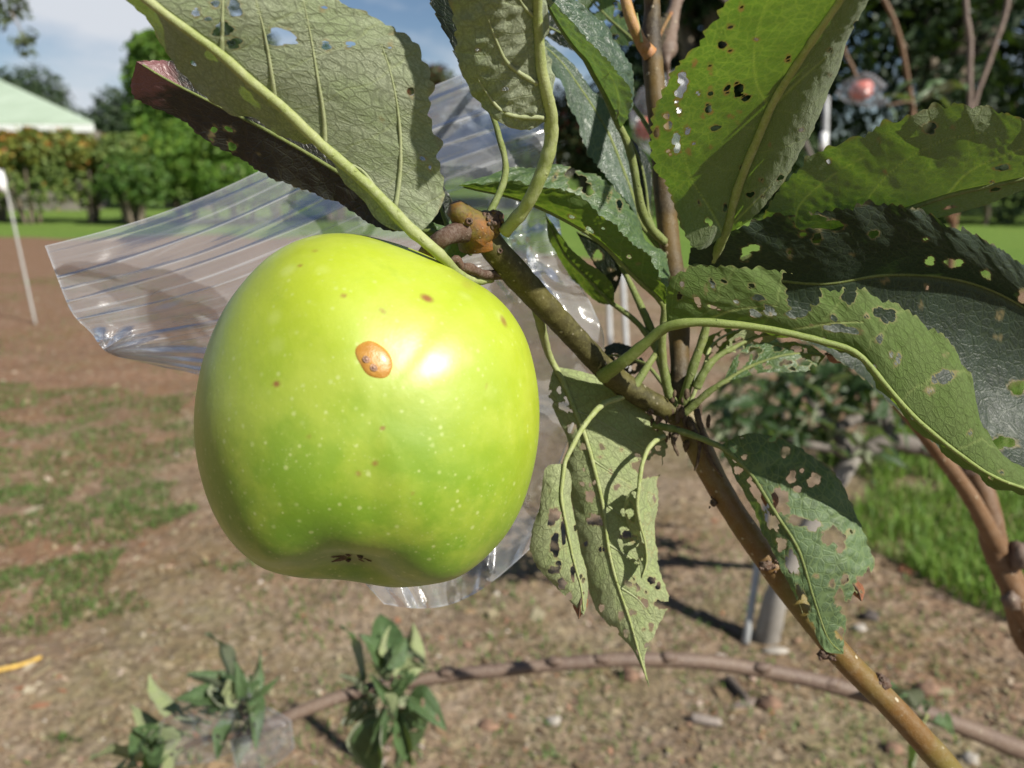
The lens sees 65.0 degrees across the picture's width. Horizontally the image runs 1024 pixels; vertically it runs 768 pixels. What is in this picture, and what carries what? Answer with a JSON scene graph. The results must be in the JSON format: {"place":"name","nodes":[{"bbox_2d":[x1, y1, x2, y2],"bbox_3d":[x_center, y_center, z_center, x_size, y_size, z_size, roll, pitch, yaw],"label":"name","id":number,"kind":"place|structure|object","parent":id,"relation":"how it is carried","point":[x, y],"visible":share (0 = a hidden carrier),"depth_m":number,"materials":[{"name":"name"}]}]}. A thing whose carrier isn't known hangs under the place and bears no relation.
{"place":"outdoors","nodes":[
{"label":"outdoors","id":0,"kind":"place"},
{"bbox_2d":[0,80,112,209],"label":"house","id":1,"kind":"structure","parent":0,"point":[19,108],"depth_m":24.27,"materials":[{"name":"white paint"}]},
{"bbox_2d":[0,175,1023,767],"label":"ground","id":2,"kind":"structure","parent":0,"point":[226,275],"depth_m":2.17,"materials":[{"name":"soil"}]},
{"bbox_2d":[1,170,36,324],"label":"marker pole","id":3,"kind":"object","parent":2,"relation":"on","point":[20,254],"visible":0.92,"depth_m":6.06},
{"bbox_2d":[0,170,6,192],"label":"paper bag","id":4,"kind":"object","parent":3,"relation":"attached to","point":[3,183],"visible":1,"depth_m":5.97,"materials":[{"name":"white paint"}]},
{"bbox_2d":[0,0,40,60],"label":"overhanging tree","id":5,"kind":"object","parent":2,"relation":"on","point":[24,40],"visible":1,"depth_m":8.73,"materials":[{"name":"green plant"}]},
{"bbox_2d":[0,655,41,671],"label":"stick","id":6,"kind":"object","parent":2,"relation":"on","point":[14,666],"visible":1,"depth_m":1.84,"materials":[{"name":"yellow wood"}]},
{"bbox_2d":[477,718,499,730],"bbox_3d":[-0.050,0.723,1.701,0.050,0.023,0.032,0,15,0],"label":"stone","id":7,"kind":"object","parent":2,"relation":"on","point":[485,724],"visible":1,"depth_m":1.69,"materials":[{"name":"brown stone"}]},
{"bbox_2d":[0,268,1023,767],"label":"weeds","id":8,"kind":"object","parent":2,"relation":"on","point":[114,512],"visible":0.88,"depth_m":2.44,"materials":[{"name":"green plant"}]},
{"bbox_2d":[0,296,1023,767],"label":"dry straw","id":9,"kind":"object","parent":2,"relation":"on","point":[518,736],"visible":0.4,"depth_m":1.87,"materials":[{"name":"beige plant"}]},
{"bbox_2d":[107,107,918,186],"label":"wood","id":10,"kind":"object","parent":2,"relation":"on","point":[518,155],"visible":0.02,"depth_m":69.00,"materials":[{"name":"green plant"}]},
{"bbox_2d":[545,716,560,725],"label":"stone","id":11,"kind":"object","parent":2,"relation":"on","point":[554,720],"visible":0.99,"depth_m":1.71,"materials":[{"name":"white stone"}]},
{"bbox_2d":[89,0,1023,767],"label":"apple tree","id":12,"kind":"object","parent":2,"relation":"on","point":[837,268],"visible":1,"depth_m":0.23,"materials":[{"name":"green plant"}]},
{"bbox_2d":[47,75,604,608],"bbox_3d":[-0.052,-0.022,0.258,0.172,0.180,0.084,-6,16,-23],"label":"plastic bag","id":13,"kind":"object","parent":12,"relation":"attached to","point":[147,351],"visible":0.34,"depth_m":0.26,"materials":[{"name":"clear plastic"}]},
{"bbox_2d":[194,233,538,586],"bbox_3d":[-0.034,0.007,0.193,0.080,0.085,0.077,0,15,0],"label":"green apple","id":14,"kind":"object","parent":12,"relation":"hanging from","point":[366,409],"visible":1,"depth_m":0.16,"materials":[{"name":"green food"}]},
{"bbox_2d":[606,304,612,344],"bbox_3d":[0.457,-0.145,3.717,0.025,0.680,0.164,-3,15,-12],"label":"stake","id":15,"kind":"object","parent":2,"relation":"on","point":[609,323],"visible":0.2,"depth_m":3.70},
{"bbox_2d":[620,274,629,371],"bbox_3d":[0.536,-0.184,3.766,0.027,0.734,0.185,-4,15,-17],"label":"stake","id":16,"kind":"object","parent":2,"relation":"on","point":[624,306],"visible":0.27,"depth_m":3.75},
{"bbox_2d":[622,667,640,682],"bbox_3d":[0.276,0.677,1.869,0.046,0.038,0.038,0,15,0],"label":"stone","id":17,"kind":"object","parent":2,"relation":"on","point":[631,675],"visible":0.96,"depth_m":1.85,"materials":[{"name":"brown stone"}]},
{"bbox_2d":[690,713,721,726],"bbox_3d":[0.412,0.714,1.705,0.066,0.023,0.022,5,15,18],"label":"stick","id":18,"kind":"object","parent":2,"relation":"on","point":[699,718],"visible":1,"depth_m":1.70,"materials":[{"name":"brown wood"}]},
{"bbox_2d":[699,609,742,637],"bbox_3d":[0.544,0.623,2.089,0.016,0.019,0.145,-11,18,-35],"label":"stick","id":19,"kind":"object","parent":2,"relation":"on","point":[711,617],"visible":0.94,"depth_m":2.09,"materials":[{"name":"brown wood"}]},
{"bbox_2d":[725,675,749,700],"bbox_3d":[0.512,0.690,1.817,0.022,0.024,0.086,-5,15,-17],"label":"stick","id":20,"kind":"object","parent":2,"relation":"on","point":[733,683],"visible":1,"depth_m":1.82,"materials":[{"name":"brown wood"}]},
{"bbox_2d":[742,383,789,643],"bbox_3d":[0.643,0.317,2.033,0.021,0.637,0.250,8,17,29],"label":"stake","id":21,"kind":"object","parent":2,"relation":"on","point":[748,624],"visible":0.27,"depth_m":2.01,"materials":[{"name":"grey metal"}]},
{"bbox_2d":[758,694,781,710],"bbox_3d":[0.566,0.701,1.762,0.048,0.043,0.043,-11,18,-36],"label":"stone","id":22,"kind":"object","parent":2,"relation":"on","point":[768,702],"visible":0.91,"depth_m":1.75,"materials":[{"name":"brown stone"}]},
{"bbox_2d":[762,646,788,653],"bbox_3d":[0.649,0.656,1.982,0.070,0.014,0.034,0,15,0],"label":"stone","id":23,"kind":"object","parent":2,"relation":"on","point":[776,650],"visible":1,"depth_m":1.97,"materials":[{"name":"white stone"}]},
{"bbox_2d":[689,0,933,644],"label":"apple tree","id":24,"kind":"object","parent":2,"relation":"on","point":[848,458],"visible":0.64,"depth_m":1.91,"materials":[{"name":"green plant"}]},
{"bbox_2d":[822,96,829,162],"bbox_3d":[2.779,-1.610,7.166,0.062,1.840,0.265,-4,15,-15],"label":"post","id":25,"kind":"object","parent":2,"relation":"on","point":[825,124],"visible":0.23,"depth_m":7.04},
{"bbox_2d":[819,132,827,150],"bbox_3d":[2.710,-2.111,6.990,0.064,0.158,0.097,5,15,18],"label":"post band","id":26,"kind":"object","parent":25,"relation":"attached to","point":[823,140],"visible":0.87,"depth_m":6.96,"materials":[{"name":"white paint"}]},
{"bbox_2d":[851,624,866,631],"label":"stone","id":27,"kind":"object","parent":2,"relation":"on","point":[860,627],"visible":1,"depth_m":2.06,"materials":[{"name":"white stone"}]},
{"bbox_2d":[860,609,878,621],"bbox_3d":[0.940,0.610,2.111,0.046,0.036,0.036,0,15,0],"label":"stone","id":28,"kind":"object","parent":2,"relation":"on","point":[869,614],"visible":0.97,"depth_m":2.10,"materials":[{"name":"grey stone"}]},
{"bbox_2d":[882,741,902,755],"bbox_3d":[0.778,0.746,1.644,0.044,0.035,0.032,0,15,0],"label":"stone","id":29,"kind":"object","parent":2,"relation":"on","point":[896,747],"visible":0.97,"depth_m":1.63,"materials":[{"name":"brown stone"}]},
{"bbox_2d":[818,260,1023,616],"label":"grass","id":30,"kind":"structure","parent":2,"relation":"on","point":[904,496],"depth_m":2.60,"materials":[{"name":"green plant"}]},
{"bbox_2d":[844,0,1010,267],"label":"apple tree","id":31,"kind":"object","parent":2,"relation":"on","point":[930,90],"visible":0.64,"depth_m":2.68,"materials":[{"name":"brown plant"}]},
{"bbox_2d":[849,74,873,100],"bbox_3d":[1.086,-0.921,2.498,0.072,0.080,0.072,0,15,0],"label":"pink apple","id":32,"kind":"object","parent":31,"relation":"hanging from","point":[860,90],"visible":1,"depth_m":2.48,"materials":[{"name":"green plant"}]},
{"bbox_2d":[916,681,940,696],"bbox_3d":[0.951,0.699,1.836,0.058,0.035,0.042,0,15,0],"label":"stone","id":33,"kind":"object","parent":2,"relation":"on","point":[929,689],"visible":0.82,"depth_m":1.82,"materials":[{"name":"brown stone"}]},
{"bbox_2d":[961,751,978,764],"bbox_3d":[0.922,0.756,1.619,0.032,0.027,0.027,0,15,0],"label":"stone","id":34,"kind":"object","parent":2,"relation":"on","point":[968,757],"visible":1,"depth_m":1.61,"materials":[{"name":"white stone"}]},
{"bbox_2d":[0,176,1023,276],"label":"lawn","id":35,"kind":"structure","parent":0,"point":[76,224],"depth_m":17.58,"materials":[{"name":"green plant"}]},
{"bbox_2d":[0,131,31,221],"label":"croton shrub","id":36,"kind":"object","parent":35,"relation":"on","point":[4,210],"visible":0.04,"depth_m":18.69,"materials":[{"name":"green plant"}]},
{"bbox_2d":[0,125,75,223],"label":"croton shrub","id":37,"kind":"object","parent":35,"relation":"on","point":[24,145],"visible":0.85,"depth_m":17.73,"materials":[{"name":"green plant"}]},
{"bbox_2d":[0,63,111,134],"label":"pine tree","id":38,"kind":"object","parent":35,"relation":"on","point":[35,87],"visible":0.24,"depth_m":44.13,"materials":[{"name":"green plant"}]},
{"bbox_2d":[35,127,104,222],"bbox_3d":[-9.854,-4.751,18.430,1.904,2.208,1.591,0,15,0],"label":"croton shrub","id":39,"kind":"object","parent":35,"relation":"on","point":[73,153],"visible":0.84,"depth_m":18.05,"materials":[{"name":"green plant"}]},
{"bbox_2d":[81,84,146,137],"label":"pine tree","id":40,"kind":"object","parent":35,"relation":"on","point":[112,114],"visible":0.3,"depth_m":46.13,"materials":[{"name":"green plant"}]},
{"bbox_2d":[93,132,166,223],"bbox_3d":[-8.559,-4.590,18.077,1.686,2.076,1.678,0,15,0],"label":"croton shrub","id":41,"kind":"object","parent":35,"relation":"on","point":[135,143],"visible":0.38,"depth_m":17.89,"materials":[{"name":"green plant"}]},
{"bbox_2d":[88,145,179,225],"bbox_3d":[-8.229,-4.279,17.456,1.892,1.790,1.449,0,15,0],"label":"shrub","id":42,"kind":"object","parent":35,"relation":"on","point":[120,180],"visible":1,"depth_m":17.18,"materials":[{"name":"green plant"}]},
{"bbox_2d":[118,27,193,207],"bbox_3d":[-11.198,-8.357,25.559,3.613,5.758,2.868,12,19,39],"label":"leafy tree","id":43,"kind":"object","parent":35,"relation":"on","point":[144,44],"visible":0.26,"depth_m":24.65,"materials":[{"name":"green plant"}]},
{"bbox_2d":[144,117,203,221],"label":"shrub","id":44,"kind":"object","parent":35,"relation":"on","point":[168,131],"visible":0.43,"depth_m":18.19,"materials":[{"name":"green plant"}]},
{"bbox_2d":[135,106,231,209],"bbox_3d":[-9.466,-7.516,24.920,3.811,4.454,3.634,0,15,0],"label":"leafy tree","id":45,"kind":"object","parent":35,"relation":"on","point":[164,115],"visible":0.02,"depth_m":23.70,"materials":[{"name":"green plant"}]},
{"bbox_2d":[163,126,251,222],"bbox_3d":[-6.616,-4.813,18.218,2.068,2.436,2.087,0,15,0],"label":"shrub","id":46,"kind":"object","parent":35,"relation":"on","point":[205,152],"visible":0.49,"depth_m":17.68,"materials":[{"name":"green plant"}]},
{"bbox_2d":[191,0,280,203],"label":"leafy tree","id":47,"kind":"object","parent":35,"relation":"on","point":[233,43],"visible":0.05,"depth_m":28.43,"materials":[{"name":"green plant"}]},
{"bbox_2d":[196,158,285,224],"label":"shrub","id":48,"kind":"object","parent":35,"relation":"on","point":[266,192],"visible":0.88,"depth_m":17.20,"materials":[{"name":"green plant"}]},
{"bbox_2d":[230,145,308,221],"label":"shrub","id":49,"kind":"object","parent":35,"relation":"on","point":[275,213],"visible":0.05,"depth_m":18.70,"materials":[{"name":"green plant"}]},
{"bbox_2d":[292,41,329,49],"bbox_3d":[-6.473,-9.039,28.172,5.426,5.752,4.122,11,18,37],"label":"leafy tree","id":50,"kind":"object","parent":35,"relation":"on","point":[325,45],"depth_m":26.53,"materials":[{"name":"green plant"}]},
{"bbox_2d":[309,192,345,221],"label":"shrub","id":51,"kind":"object","parent":35,"relation":"on","point":[340,215],"visible":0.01,"depth_m":19.13,"materials":[{"name":"green plant"}]},
{"bbox_2d":[407,61,498,173],"bbox_3d":[-2.320,-8.804,28.579,3.680,5.089,3.293,0,15,0],"label":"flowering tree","id":52,"kind":"object","parent":35,"relation":"on","point":[439,76],"visible":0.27,"depth_m":28.07,"materials":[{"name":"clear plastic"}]},
{"bbox_2d":[527,83,635,195],"bbox_3d":[2.075,-7.321,25.114,3.249,3.979,3.930,0,15,0],"label":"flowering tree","id":53,"kind":"object","parent":35,"relation":"on","point":[572,146],"visible":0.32,"depth_m":24.20,"materials":[{"name":"green plant"}]},
{"bbox_2d":[599,116,679,216],"bbox_3d":[3.400,-5.554,20.747,2.338,2.765,2.273,0,15,0],"label":"shrub","id":54,"kind":"object","parent":35,"relation":"on","point":[643,145],"visible":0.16,"depth_m":20.19,"materials":[{"name":"green plant"}]},
{"bbox_2d":[586,0,836,203],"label":"shade tree","id":55,"kind":"object","parent":35,"relation":"on","point":[693,19],"visible":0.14,"depth_m":22.08,"materials":[{"name":"green plant"}]},
{"bbox_2d":[606,2,858,196],"bbox_3d":[7.502,-12.927,27.446,9.558,13.824,9.817,0,15,0],"label":"shade tree","id":56,"kind":"object","parent":35,"relation":"on","point":[630,51],"visible":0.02,"depth_m":26.01,"materials":[{"name":"green plant"}]},
{"bbox_2d":[724,128,818,219],"bbox_3d":[6.201,-5.048,19.476,2.640,2.366,2.166,0,15,0],"label":"shrub","id":57,"kind":"object","parent":35,"relation":"on","point":[798,164],"visible":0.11,"depth_m":19.14,"materials":[{"name":"green plant"}]},
{"bbox_2d":[782,74,862,175],"bbox_3d":[7.966,-6.412,21.664,3.305,3.892,3.200,9,17,31],"label":"shrub","id":58,"kind":"object","parent":35,"relation":"on","point":[838,94],"visible":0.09,"depth_m":20.85,"materials":[{"name":"green plant"}]},
{"bbox_2d":[835,54,997,208],"bbox_3d":[10.648,-6.315,20.749,2.931,4.170,4.230,-9,17,-32],"label":"shrub","id":59,"kind":"object","parent":35,"relation":"on","point":[948,97],"visible":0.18,"depth_m":20.45,"materials":[{"name":"green plant"}]},
{"bbox_2d":[813,4,1023,151],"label":"shade tree","id":60,"kind":"object","parent":35,"relation":"on","point":[858,113],"visible":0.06,"depth_m":29.83,"materials":[{"name":"green plant"}]},
{"bbox_2d":[828,0,1023,132],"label":"shade tree","id":61,"kind":"object","parent":35,"relation":"on","point":[921,25],"visible":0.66,"depth_m":19.51,"materials":[{"name":"green plant"}]},
{"bbox_2d":[980,43,1023,112],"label":"shade tree","id":62,"kind":"object","parent":35,"relation":"on","point":[1019,58],"visible":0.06,"depth_m":24.76,"materials":[{"name":"green plant"}]},
{"bbox_2d":[982,164,1023,224],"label":"shrub","id":63,"kind":"object","parent":35,"relation":"on","point":[1013,213],"visible":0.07,"depth_m":17.66,"materials":[{"name":"green plant"}]},
{"bbox_2d":[999,70,1023,210],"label":"shrub","id":64,"kind":"object","parent":35,"relation":"on","point":[1021,96],"visible":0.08,"depth_m":20.14,"materials":[{"name":"green plant"}]},
{"bbox_2d":[1016,190,1023,208],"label":"shrub","id":65,"kind":"object","parent":35,"relation":"on","point":[1020,194],"visible":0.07,"depth_m":18.37,"materials":[{"name":"green plant"}]},
{"bbox_2d":[0,0,1023,174],"label":"sky","id":66,"kind":"structure","parent":0,"point":[81,42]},
{"bbox_3d":[0.366,-0.635,1.897,0.176,0.209,0.103,0,15,0],"label":"plastic bag","id":67,"kind":"object","parent":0,"visible":0},
{"bbox_2d":[635,110,649,138],"bbox_3d":[0.321,-0.613,1.898,0.060,0.067,0.060,0,15,0],"label":"bagged apple","id":68,"kind":"object","parent":67,"relation":"in","point":[641,131],"visible":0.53,"depth_m":1.89,"materials":[{"name":"pink plant"}]}
]}

